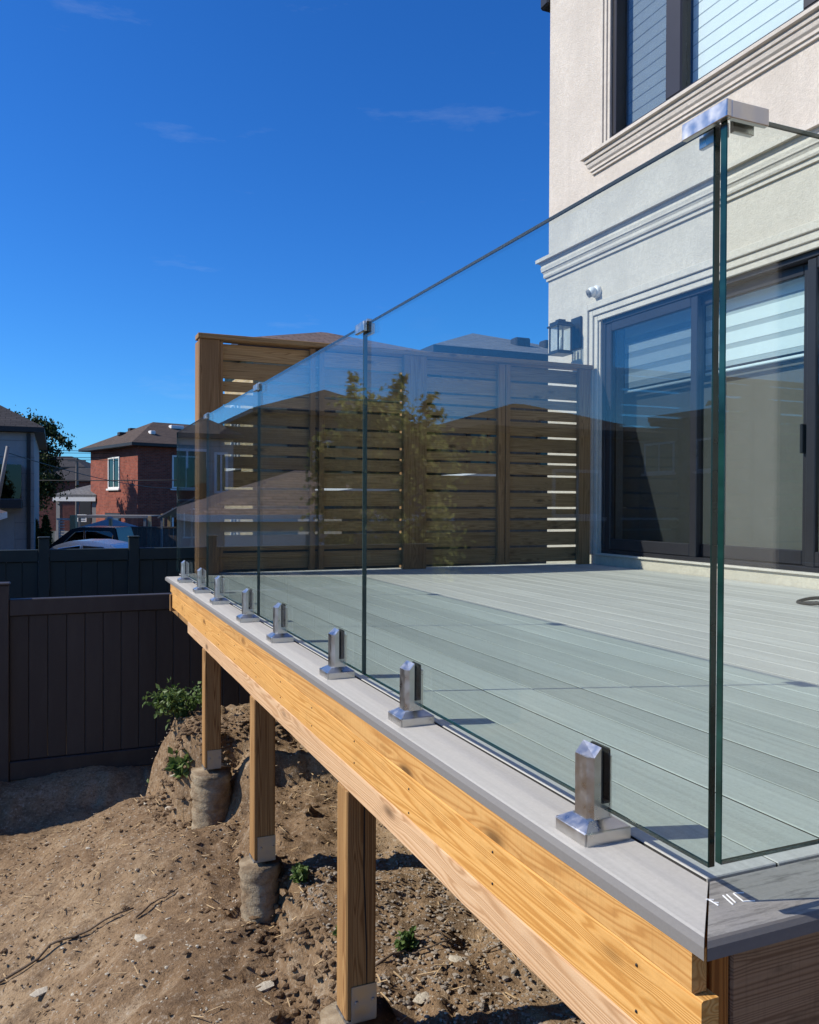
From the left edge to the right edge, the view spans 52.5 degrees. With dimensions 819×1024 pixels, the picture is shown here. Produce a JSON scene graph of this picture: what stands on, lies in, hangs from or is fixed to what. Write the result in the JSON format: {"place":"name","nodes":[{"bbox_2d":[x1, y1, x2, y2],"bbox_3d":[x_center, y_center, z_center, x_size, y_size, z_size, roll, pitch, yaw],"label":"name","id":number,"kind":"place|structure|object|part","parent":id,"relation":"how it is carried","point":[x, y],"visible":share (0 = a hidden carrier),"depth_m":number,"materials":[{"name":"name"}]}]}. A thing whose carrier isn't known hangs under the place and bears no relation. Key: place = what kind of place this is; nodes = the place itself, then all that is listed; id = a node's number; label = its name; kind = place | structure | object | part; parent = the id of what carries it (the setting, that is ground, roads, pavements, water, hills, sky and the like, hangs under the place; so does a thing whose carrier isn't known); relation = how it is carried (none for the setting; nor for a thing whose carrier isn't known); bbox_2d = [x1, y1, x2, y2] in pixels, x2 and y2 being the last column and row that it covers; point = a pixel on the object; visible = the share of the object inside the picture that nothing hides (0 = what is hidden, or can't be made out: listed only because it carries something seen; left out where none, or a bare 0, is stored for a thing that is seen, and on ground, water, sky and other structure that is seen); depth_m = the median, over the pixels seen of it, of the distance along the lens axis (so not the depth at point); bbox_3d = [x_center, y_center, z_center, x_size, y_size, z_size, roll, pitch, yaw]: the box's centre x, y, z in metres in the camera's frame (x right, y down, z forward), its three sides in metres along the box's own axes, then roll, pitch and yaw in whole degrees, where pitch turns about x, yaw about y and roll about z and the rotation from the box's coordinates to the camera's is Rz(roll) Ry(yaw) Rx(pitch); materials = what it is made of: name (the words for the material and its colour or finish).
{"place":"outdoors","nodes":[
{"label":"outdoors","id":0,"kind":"place"},
{"bbox_2d":[0,446,9,497],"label":"leaning pole","id":1,"kind":"object","parent":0,"point":[4,465],"visible":1,"depth_m":19.96,"materials":[{"name":"grey paint"}]},
{"bbox_2d":[9,453,176,488],"bbox_3d":[-10.323,-1.261,29.988,0.022,0.586,20.036,0,1,-3],"label":"power line","id":2,"kind":"object","parent":1,"relation":"attached to","point":[84,474],"visible":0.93,"depth_m":25.32,"materials":[{"name":"metal"}]},
{"bbox_2d":[70,515,76,529],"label":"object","id":3,"kind":"object","parent":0,"point":[73,521],"visible":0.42,"depth_m":33.31,"materials":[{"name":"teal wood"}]},
{"bbox_2d":[39,480,184,480],"bbox_3d":[-16.389,-1.466,37.986,12.493,0.092,0.041,0,1,0],"label":"power line","id":4,"kind":"object","parent":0,"point":[107,480],"visible":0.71,"depth_m":37.97,"materials":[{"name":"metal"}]},
{"bbox_2d":[0,0,549,462],"label":"sky","id":5,"kind":"structure","parent":0,"point":[172,171],"materials":[{"name":"blue"}]},
{"bbox_2d":[0,531,584,1023],"bbox_3d":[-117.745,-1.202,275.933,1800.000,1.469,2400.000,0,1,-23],"label":"ground","id":6,"kind":"structure","parent":0,"point":[36,807],"depth_m":3.65,"materials":[{"name":"brown soil"}]},
{"bbox_2d":[0,510,6,519],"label":"garage","id":7,"kind":"structure","parent":6,"relation":"on","point":[3,514],"depth_m":20.99,"materials":[{"name":"white"}]},
{"bbox_2d":[0,405,46,549],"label":"sided house","id":8,"kind":"structure","parent":6,"relation":"on","point":[21,436],"depth_m":27.79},
{"bbox_2d":[0,514,13,549],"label":"garden door","id":9,"kind":"structure","parent":8,"relation":"in","point":[7,524],"depth_m":27.61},
{"bbox_2d":[29,986,46,996],"bbox_3d":[-1.520,1.976,3.417,0.051,0.014,0.079,1,1,25],"label":"stone","id":10,"kind":"object","parent":6,"relation":"on","point":[39,992],"visible":1,"depth_m":3.41,"materials":[{"name":"grey stone"}]},
{"bbox_2d":[35,519,40,548],"bbox_3d":[-13.503,1.330,30.023,0.779,2.246,0.735,0,1,-23],"label":"cedar shrub","id":11,"kind":"object","parent":6,"relation":"on","point":[38,531],"visible":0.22,"depth_m":29.97,"materials":[{"name":"green plant"}]},
{"bbox_2d":[9,405,78,516],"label":"broadleaf tree","id":12,"kind":"object","parent":6,"relation":"on","point":[47,488],"visible":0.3,"depth_m":44.77,"materials":[{"name":"green plant"}]},
{"bbox_2d":[37,514,52,548],"bbox_3d":[-13.217,1.252,30.218,0.780,2.377,0.789,0,1,-23],"label":"cedar shrub","id":13,"kind":"object","parent":6,"relation":"on","point":[45,528],"visible":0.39,"depth_m":30.14,"materials":[{"name":"green plant"}]},
{"bbox_2d":[57,518,69,538],"bbox_3d":[-13.973,1.305,33.644,0.633,2.101,0.060,0,1,0],"label":"white trellis","id":14,"kind":"object","parent":6,"relation":"on","point":[59,527],"visible":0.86,"depth_m":33.63,"materials":[{"name":"white wood"}]},
{"bbox_2d":[39,468,90,530],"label":"house","id":15,"kind":"structure","parent":6,"relation":"on","point":[68,508],"depth_m":80.00,"materials":[{"name":"red brick"}]},
{"bbox_2d":[0,907,133,982],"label":"stick","id":16,"kind":"object","parent":6,"relation":"on","point":[39,956],"visible":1,"depth_m":3.69,"materials":[{"name":"brown wood"}]},
{"bbox_2d":[44,456,90,473],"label":"house","id":17,"kind":"structure","parent":6,"relation":"on","point":[72,464],"depth_m":90.64,"materials":[{"name":"grey"}]},
{"bbox_2d":[53,485,96,540],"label":"porch","id":18,"kind":"object","parent":6,"relation":"on","point":[85,496],"visible":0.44,"depth_m":50.44,"materials":[{"name":"grey"}]},
{"bbox_2d":[77,514,86,521],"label":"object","id":19,"kind":"object","parent":18,"relation":"hanging from","point":[83,519],"visible":0.52,"depth_m":49.98,"materials":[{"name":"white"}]},
{"bbox_2d":[68,458,85,527],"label":"utility pole","id":20,"kind":"object","parent":6,"relation":"on","point":[77,502],"visible":0.45,"depth_m":69.89,"materials":[{"name":"grey wood"}]},
{"bbox_2d":[49,539,127,596],"bbox_3d":[-8.921,1.626,22.816,4.100,1.714,1.920,0,1,0],"label":"parked car","id":21,"kind":"object","parent":6,"relation":"on","point":[94,543],"visible":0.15,"depth_m":22.15,"materials":[{"name":"silver metal"}]},
{"bbox_3d":[-9.220,1.097,22.090,0.916,0.431,0.107,0,1,0],"label":"side window","id":22,"kind":"part","parent":21,"relation":"part of","materials":[{"name":"black glass"}]},
{"bbox_3d":[-8.186,1.102,22.090,1.051,0.430,0.107,0,1,0],"label":"side window","id":23,"kind":"part","parent":21,"relation":"part of","materials":[{"name":"black glass"}]},
{"bbox_2d":[49,526,153,548],"bbox_3d":[-11.141,1.460,29.390,5.600,1.899,2.070,0,1,0],"label":"car","id":24,"kind":"object","parent":6,"relation":"on","point":[121,533],"visible":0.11,"depth_m":28.63,"materials":[{"name":"black paint"}]},
{"bbox_3d":[-11.653,0.958,28.587,0.890,0.620,0.116,0,1,0],"label":"side window","id":25,"kind":"part","parent":24,"relation":"part of","materials":[{"name":"black glass"}]},
{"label":"side window","id":26,"kind":"part","parent":24,"relation":"part of","materials":[{"name":"black glass"}]},
{"bbox_2d":[78,517,138,529],"bbox_3d":[-13.171,1.266,36.513,2.770,2.129,2.770,0,1,0],"label":"patio umbrella","id":27,"kind":"object","parent":6,"relation":"on","point":[106,523],"visible":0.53,"depth_m":36.09,"materials":[{"name":"blue fabric"}]},
{"bbox_2d":[77,515,159,526],"bbox_3d":[-13.694,1.222,39.263,3.331,2.159,2.500,0,1,0],"label":"pergola","id":28,"kind":"object","parent":6,"relation":"on","point":[79,517],"visible":0.5,"depth_m":38.00,"materials":[{"name":"grey paint"}]},
{"bbox_2d":[0,582,249,782],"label":"vinyl fence","id":29,"kind":"object","parent":6,"relation":"on","point":[80,676],"visible":0.29,"depth_m":6.99,"materials":[{"name":"brown paint"}]},
{"bbox_2d":[134,934,146,941],"bbox_3d":[-1.128,1.785,3.480,0.072,0.018,0.045,1,1,38],"label":"stone","id":30,"kind":"object","parent":6,"relation":"on","point":[139,937],"visible":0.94,"depth_m":3.47,"materials":[{"name":"grey stone"}]},
{"bbox_2d":[148,516,150,526],"bbox_3d":[-11.008,1.263,35.173,0.120,2.182,0.120,0,1,0],"label":"fence post","id":31,"kind":"object","parent":6,"relation":"on","point":[149,521],"visible":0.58,"depth_m":35.10,"materials":[{"name":"brown wood"}]},
{"bbox_2d":[78,422,224,546],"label":"brick house","id":32,"kind":"structure","parent":6,"relation":"on","point":[147,451],"depth_m":46.39,"materials":[{"name":"brown brick"}]},
{"bbox_2d":[39,450,73,450],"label":"power line","id":33,"kind":"object","parent":32,"relation":"attached to","point":[57,450],"visible":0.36,"depth_m":44.45,"materials":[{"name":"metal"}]},
{"bbox_2d":[49,457,94,457],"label":"power line","id":34,"kind":"object","parent":32,"relation":"attached to","point":[72,457],"visible":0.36,"depth_m":45.36,"materials":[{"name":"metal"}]},
{"bbox_2d":[39,452,112,453],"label":"power line","id":35,"kind":"object","parent":32,"relation":"attached to","point":[96,453],"visible":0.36,"depth_m":46.81,"materials":[{"name":"metal"}]},
{"bbox_2d":[106,456,119,489],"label":"window","id":36,"kind":"structure","parent":32,"relation":"in","point":[113,462],"depth_m":47.50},
{"bbox_2d":[105,513,120,520],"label":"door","id":37,"kind":"structure","parent":32,"relation":"in","point":[119,519],"depth_m":47.28,"materials":[{"name":"paint"}]},
{"bbox_2d":[170,455,194,490],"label":"window","id":38,"kind":"structure","parent":32,"relation":"in","point":[189,461],"depth_m":46.80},
{"bbox_2d":[172,508,194,537],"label":"window","id":39,"kind":"structure","parent":32,"relation":"in","point":[187,515],"depth_m":46.87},
{"bbox_2d":[131,526,176,546],"bbox_3d":[-10.985,1.478,35.008,2.877,1.754,0.067,0,1,0],"label":"wooden fence","id":40,"kind":"object","parent":6,"relation":"on","point":[170,534],"visible":0.2,"depth_m":35.01,"materials":[{"name":"grey wood"}]},
{"bbox_2d":[135,889,176,917],"bbox_3d":[-1.144,1.763,3.749,0.023,0.065,0.203,1,1,44],"label":"stick","id":41,"kind":"object","parent":6,"relation":"on","point":[142,911],"visible":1,"depth_m":3.73,"materials":[{"name":"brown wood"}]},
{"bbox_2d":[168,515,170,526],"bbox_3d":[-10.169,1.219,35.172,0.120,2.278,0.120,0,1,0],"label":"fence post","id":42,"kind":"object","parent":6,"relation":"on","point":[169,521],"visible":0.2,"depth_m":35.11,"materials":[{"name":"brown wood"}]},
{"bbox_2d":[142,677,201,729],"bbox_3d":[-1.550,1.288,5.536,0.403,0.318,0.409,1,1,43],"label":"leafy plant","id":43,"kind":"object","parent":6,"relation":"on","point":[173,703],"visible":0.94,"depth_m":5.51,"materials":[{"name":"green plant"}]},
{"bbox_2d":[158,496,194,546],"bbox_3d":[-9.469,0.800,35.308,1.700,3.118,2.600,0,1,0],"label":"garden canopy","id":44,"kind":"object","parent":6,"relation":"on","point":[189,504],"visible":0.62,"depth_m":34.14,"materials":[{"name":"grey metal"}]},
{"bbox_2d":[164,746,191,778],"bbox_3d":[-1.324,1.472,4.839,0.204,0.199,0.151,1,1,29],"label":"leafy plant","id":45,"kind":"object","parent":6,"relation":"on","point":[173,763],"visible":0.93,"depth_m":4.81,"materials":[{"name":"green plant"}]},
{"bbox_2d":[190,765,232,828],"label":"concrete pier","id":46,"kind":"structure","parent":6,"relation":"on","point":[211,792],"depth_m":4.53,"materials":[{"name":"grey concrete"}]},
{"bbox_2d":[0,534,470,599],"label":"vinyl fence","id":47,"kind":"object","parent":6,"relation":"on","point":[133,568],"visible":0.22,"depth_m":9.46,"materials":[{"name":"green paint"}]},
{"bbox_2d":[137,717,336,1023],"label":"dirt clods","id":48,"kind":"object","parent":6,"relation":"on","point":[276,948],"visible":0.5,"depth_m":3.17,"materials":[{"name":"brown soil"}]},
{"bbox_2d":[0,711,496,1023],"bbox_3d":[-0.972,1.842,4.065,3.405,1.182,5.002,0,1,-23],"label":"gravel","id":49,"kind":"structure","parent":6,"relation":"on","point":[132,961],"depth_m":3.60,"materials":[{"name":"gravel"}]},
{"bbox_2d":[0,703,517,1021],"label":"straw litter","id":50,"kind":"object","parent":6,"relation":"on","point":[398,975],"visible":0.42,"depth_m":3.71,"materials":[{"name":"beige plant"}]},
{"bbox_2d":[238,855,281,923],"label":"concrete pier","id":51,"kind":"structure","parent":6,"relation":"on","point":[259,884],"depth_m":3.41,"materials":[{"name":"grey concrete"}]},
{"bbox_2d":[165,563,818,1023],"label":"timber deck","id":52,"kind":"structure","parent":51,"relation":"on","point":[549,667],"depth_m":2.09,"materials":[{"name":"grey wood"}]},
{"bbox_2d":[177,560,191,582],"bbox_3d":[-1.537,0.405,5.677,0.089,0.149,0.089,0,1,-23],"label":"spigot","id":53,"kind":"object","parent":52,"relation":"on","point":[183,578],"visible":1,"depth_m":5.65,"materials":[{"name":"metal"}]},
{"bbox_2d":[177,417,208,585],"bbox_3d":[-1.440,-0.071,5.468,0.012,1.009,1.306,0,1,-23],"label":"glass balustrade","id":54,"kind":"object","parent":52,"relation":"on","point":[180,496],"visible":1,"depth_m":5.88,"materials":[{"name":"clear glass"}]},
{"bbox_2d":[193,568,209,592],"bbox_3d":[-1.262,0.413,5.033,0.089,0.149,0.089,0,1,-23],"label":"spigot","id":55,"kind":"object","parent":52,"relation":"on","point":[200,588],"visible":0.99,"depth_m":5.01,"materials":[{"name":"metal"}]},
{"bbox_2d":[210,576,228,604],"bbox_3d":[-1.026,0.419,4.481,0.089,0.149,0.089,0,1,-23],"label":"spigot","id":56,"kind":"object","parent":52,"relation":"on","point":[218,598],"visible":0.98,"depth_m":4.46,"materials":[{"name":"metal"}]},
{"bbox_2d":[236,588,258,622],"bbox_3d":[-0.744,0.427,3.819,0.089,0.149,0.089,0,1,-23],"label":"spigot","id":57,"kind":"object","parent":52,"relation":"on","point":[247,615],"visible":0.99,"depth_m":3.79,"materials":[{"name":"metal"}]},
{"bbox_2d":[206,386,260,614],"bbox_3d":[-0.922,-0.057,4.255,0.013,1.009,1.324,0,1,-23],"label":"glass balustrade","id":58,"kind":"object","parent":57,"relation":"on","point":[207,529],"visible":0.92,"depth_m":4.86,"materials":[{"name":"clear glass"}]},
{"bbox_2d":[204,413,211,419],"bbox_3d":[-1.180,-0.559,4.861,0.037,0.039,0.075,0,1,-23],"label":"glass clip","id":59,"kind":"object","parent":58,"relation":"attached to","point":[206,416],"visible":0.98,"depth_m":4.84,"materials":[{"name":"metal"}]},
{"bbox_2d":[266,603,293,642],"bbox_3d":[-0.510,0.433,3.272,0.089,0.149,0.089,0,1,-23],"label":"spigot","id":60,"kind":"object","parent":52,"relation":"on","point":[278,634],"visible":0.99,"depth_m":3.25,"materials":[{"name":"metal"}]},
{"bbox_2d":[257,330,363,673],"bbox_3d":[-0.396,-0.043,3.022,0.013,1.009,1.350,0,1,-23],"label":"glass balustrade","id":61,"kind":"object","parent":52,"relation":"on","point":[258,524],"visible":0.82,"depth_m":3.64,"materials":[{"name":"clear glass"}]},
{"bbox_2d":[253,382,264,392],"bbox_3d":[-0.659,-0.545,3.640,0.037,0.039,0.075,0,1,-23],"label":"glass clip","id":62,"kind":"object","parent":61,"relation":"attached to","point":[255,387],"visible":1,"depth_m":3.62,"materials":[{"name":"metal"}]},
{"bbox_2d":[355,319,374,335],"bbox_3d":[-0.128,-0.530,2.394,0.037,0.039,0.075,0,1,-23],"label":"glass clip","id":63,"kind":"object","parent":61,"relation":"attached to","point":[360,327],"visible":0.86,"depth_m":2.37,"materials":[{"name":"metal"}]},
{"bbox_2d":[319,628,354,679],"bbox_3d":[-0.228,0.441,2.610,0.089,0.149,0.089,0,1,-23],"label":"spigot","id":64,"kind":"object","parent":52,"relation":"on","point":[335,668],"visible":1,"depth_m":2.58,"materials":[{"name":"metal"}]},
{"bbox_2d":[195,332,592,574],"bbox_3d":[0.003,-0.435,7.031,3.555,1.824,0.230,0,1,-23],"label":"privacy screen","id":65,"kind":"object","parent":52,"relation":"on","point":[413,481],"visible":0.98,"depth_m":6.90,"materials":[{"name":"brown wood"}]},
{"bbox_2d":[388,660,433,727],"bbox_3d":[0.004,0.447,2.067,0.089,0.149,0.089,0,1,-23],"label":"spigot","id":66,"kind":"object","parent":52,"relation":"on","point":[409,712],"visible":1,"depth_m":2.04,"materials":[{"name":"metal"}]},
{"bbox_2d":[362,124,720,867],"bbox_3d":[0.142,-0.028,1.761,0.012,1.009,1.384,0,1,-23],"label":"glass balustrade","id":67,"kind":"object","parent":52,"relation":"on","point":[710,862],"visible":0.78,"depth_m":1.13,"materials":[{"name":"clear glass"}]},
{"bbox_2d":[555,740,631,847],"bbox_3d":[0.302,0.456,1.368,0.089,0.149,0.089,0,1,-23],"label":"spigot","id":68,"kind":"object","parent":52,"relation":"on","point":[588,821],"visible":1,"depth_m":1.34,"materials":[{"name":"metal"}]},
{"bbox_2d":[796,596,818,604],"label":"cable loop","id":69,"kind":"object","parent":52,"relation":"on","point":[802,601],"visible":0.98,"depth_m":4.62,"materials":[{"name":"black rubber"}]},
{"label":"spigot","id":70,"kind":"object","parent":52,"relation":"on","visible":0},
{"bbox_2d":[715,120,818,864],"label":"glass balustrade","id":71,"kind":"object","parent":70,"relation":"attached to","point":[721,495],"visible":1,"depth_m":1.09,"materials":[{"name":"clear glass"}]},
{"bbox_2d":[682,98,768,150],"bbox_3d":[0.424,-0.520,1.124,0.074,0.026,0.091,0,1,-23],"label":"corner clip","id":72,"kind":"object","parent":71,"relation":"attached to","point":[744,118],"visible":0.94,"depth_m":1.10,"materials":[{"name":"metal"}]},
{"bbox_2d":[256,980,273,990],"bbox_3d":[-0.517,1.714,3.004,0.051,0.014,0.079,1,1,37],"label":"stone","id":73,"kind":"object","parent":6,"relation":"on","point":[266,985],"visible":1,"depth_m":3.00,"materials":[{"name":"grey stone"}]},
{"bbox_2d":[0,708,573,1023],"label":"dirt clods","id":74,"kind":"object","parent":6,"relation":"on","point":[273,978],"visible":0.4,"depth_m":3.56,"materials":[{"name":"brown soil"}]},
{"bbox_2d":[289,861,308,882],"bbox_3d":[-0.445,1.477,3.398,0.090,0.080,0.098,1,1,25],"label":"seedling","id":75,"kind":"object","parent":6,"relation":"on","point":[300,874],"visible":1,"depth_m":3.38,"materials":[{"name":"green plant"}]},
{"bbox_2d":[332,926,336,937],"bbox_3d":[-0.230,1.490,2.948,0.090,0.086,0.082,1,1,33],"label":"seedling","id":76,"kind":"object","parent":6,"relation":"on","point":[334,933],"visible":0.04,"depth_m":2.94,"materials":[{"name":"green plant"}]},
{"bbox_2d":[223,332,448,534],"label":"neighbour house","id":77,"kind":"structure","parent":6,"relation":"on","point":[323,337],"depth_m":17.19,"materials":[{"name":"brick"}]},
{"bbox_2d":[230,519,239,534],"bbox_3d":[-3.786,0.703,18.018,0.060,1.220,0.800,0,1,-23],"label":"window","id":78,"kind":"structure","parent":77,"relation":"in","point":[231,520],"depth_m":17.98,"materials":[{"name":"glass"}]},
{"bbox_2d":[282,396,340,471],"bbox_3d":[-1.984,-1.578,16.907,1.200,1.500,0.130,0,1,-23],"label":"window","id":79,"kind":"structure","parent":77,"relation":"in","point":[291,409],"depth_m":16.88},
{"bbox_2d":[353,400,399,472],"bbox_3d":[-0.605,-1.578,17.496,1.200,1.500,0.130,0,1,-23],"label":"window","id":80,"kind":"structure","parent":77,"relation":"in","point":[373,413],"depth_m":17.51,"materials":[{"name":"glass"}]},
{"bbox_2d":[318,997,397,1023],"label":"concrete pier","id":81,"kind":"structure","parent":6,"relation":"on","point":[330,1014],"depth_m":2.42,"materials":[{"name":"grey concrete"}]},
{"bbox_2d":[298,474,495,565],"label":"shed","id":82,"kind":"structure","parent":6,"relation":"on","point":[390,507],"depth_m":11.22,"materials":[{"name":"grey wood"}]},
{"bbox_2d":[393,926,418,954],"bbox_3d":[-0.012,1.482,2.870,0.100,0.092,0.073,0,1,-23],"label":"seedling","id":83,"kind":"object","parent":6,"relation":"on","point":[407,941],"visible":1,"depth_m":2.86,"materials":[{"name":"green plant"}]},
{"bbox_2d":[375,939,460,966],"bbox_3d":[0.026,1.502,2.843,0.323,0.058,0.043,0,1,-16],"label":"stick","id":84,"kind":"object","parent":6,"relation":"on","point":[390,955],"visible":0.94,"depth_m":2.83,"materials":[{"name":"brown wood"}]},
{"bbox_2d":[413,991,428,1003],"bbox_3d":[0.041,1.515,2.588,0.044,0.012,0.068,1,1,26],"label":"stone","id":85,"kind":"object","parent":6,"relation":"on","point":[418,998],"visible":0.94,"depth_m":2.58,"materials":[{"name":"grey stone"}]},
{"bbox_2d":[289,845,583,1023],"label":"gravel","id":86,"kind":"structure","parent":6,"relation":"on","point":[407,1003],"depth_m":2.81,"materials":[{"name":"grey gravel"}]},
{"bbox_2d":[400,929,500,953],"bbox_3d":[0.128,1.490,2.874,0.377,0.070,0.046,0,1,21],"label":"stick","id":87,"kind":"object","parent":6,"relation":"on","point":[417,935],"visible":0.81,"depth_m":2.87,"materials":[{"name":"brown wood"}]},
{"bbox_2d":[449,955,462,962],"bbox_3d":[0.156,1.485,2.750,0.044,0.012,0.068,0,1,-28],"label":"stone","id":88,"kind":"object","parent":6,"relation":"on","point":[454,958],"visible":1,"depth_m":2.75,"materials":[{"name":"grey stone"}]},
{"bbox_2d":[421,333,547,564],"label":"neighbour house","id":89,"kind":"structure","parent":6,"relation":"on","point":[491,346],"depth_m":18.61,"materials":[{"name":"brown brick"}]},
{"bbox_2d":[462,406,510,473],"bbox_3d":[1.778,-1.577,18.512,1.300,1.500,0.130,0,1,-23],"label":"window","id":90,"kind":"structure","parent":89,"relation":"in","point":[473,418],"depth_m":18.47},
{"bbox_2d":[532,410,547,475],"bbox_3d":[3.433,-1.577,19.219,1.300,1.500,0.130,0,1,-23],"label":"window","id":91,"kind":"structure","parent":89,"relation":"in","point":[537,453],"depth_m":19.05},
{"bbox_2d":[535,0,818,589],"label":"stucco house","id":92,"kind":"structure","parent":6,"relation":"on","point":[634,84],"depth_m":6.67,"materials":[{"name":"paint"}]},
{"bbox_2d":[547,316,581,356],"bbox_3d":[1.473,-1.675,7.902,0.259,0.360,0.215,0,1,-23],"label":"wall lantern","id":93,"kind":"object","parent":92,"relation":"attached to","point":[574,325],"depth_m":7.88,"materials":[{"name":"black metal"}]},
{"bbox_2d":[586,285,601,297],"bbox_3d":[1.675,-2.021,7.606,0.120,0.118,0.116,0,1,-23],"label":"security camera","id":94,"kind":"object","parent":92,"relation":"attached to","point":[595,291],"visible":1,"depth_m":7.58,"materials":[{"name":"white plastic"}]},
{"bbox_2d":[605,295,700,556],"bbox_3d":[2.036,-0.677,7.042,0.045,2.056,1.170,0,1,-23],"label":"door leaf","id":95,"kind":"structure","parent":92,"relation":"in","point":[691,549],"depth_m":6.79,"materials":[{"name":"black metal"}]},
{"bbox_2d":[601,248,818,572],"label":"sliding door","id":96,"kind":"structure","parent":92,"relation":"in","point":[803,258],"depth_m":6.76,"materials":[{"name":"metal"}]},
{"bbox_2d":[612,0,818,136],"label":"window","id":97,"kind":"structure","parent":92,"relation":"in","point":[678,12],"depth_m":6.78,"materials":[{"name":"black metal"}]},
{"bbox_2d":[699,263,807,565],"bbox_3d":[2.485,-0.666,6.098,0.080,2.056,1.130,0,1,-23],"label":"door leaf","id":98,"kind":"structure","parent":92,"relation":"in","point":[773,555],"depth_m":5.94,"materials":[{"name":"black metal"}]},
{"bbox_2d":[805,256,818,566],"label":"door leaf","id":99,"kind":"structure","parent":92,"relation":"in","point":[812,428],"depth_m":5.50,"materials":[{"name":"black glass"}]}
]}

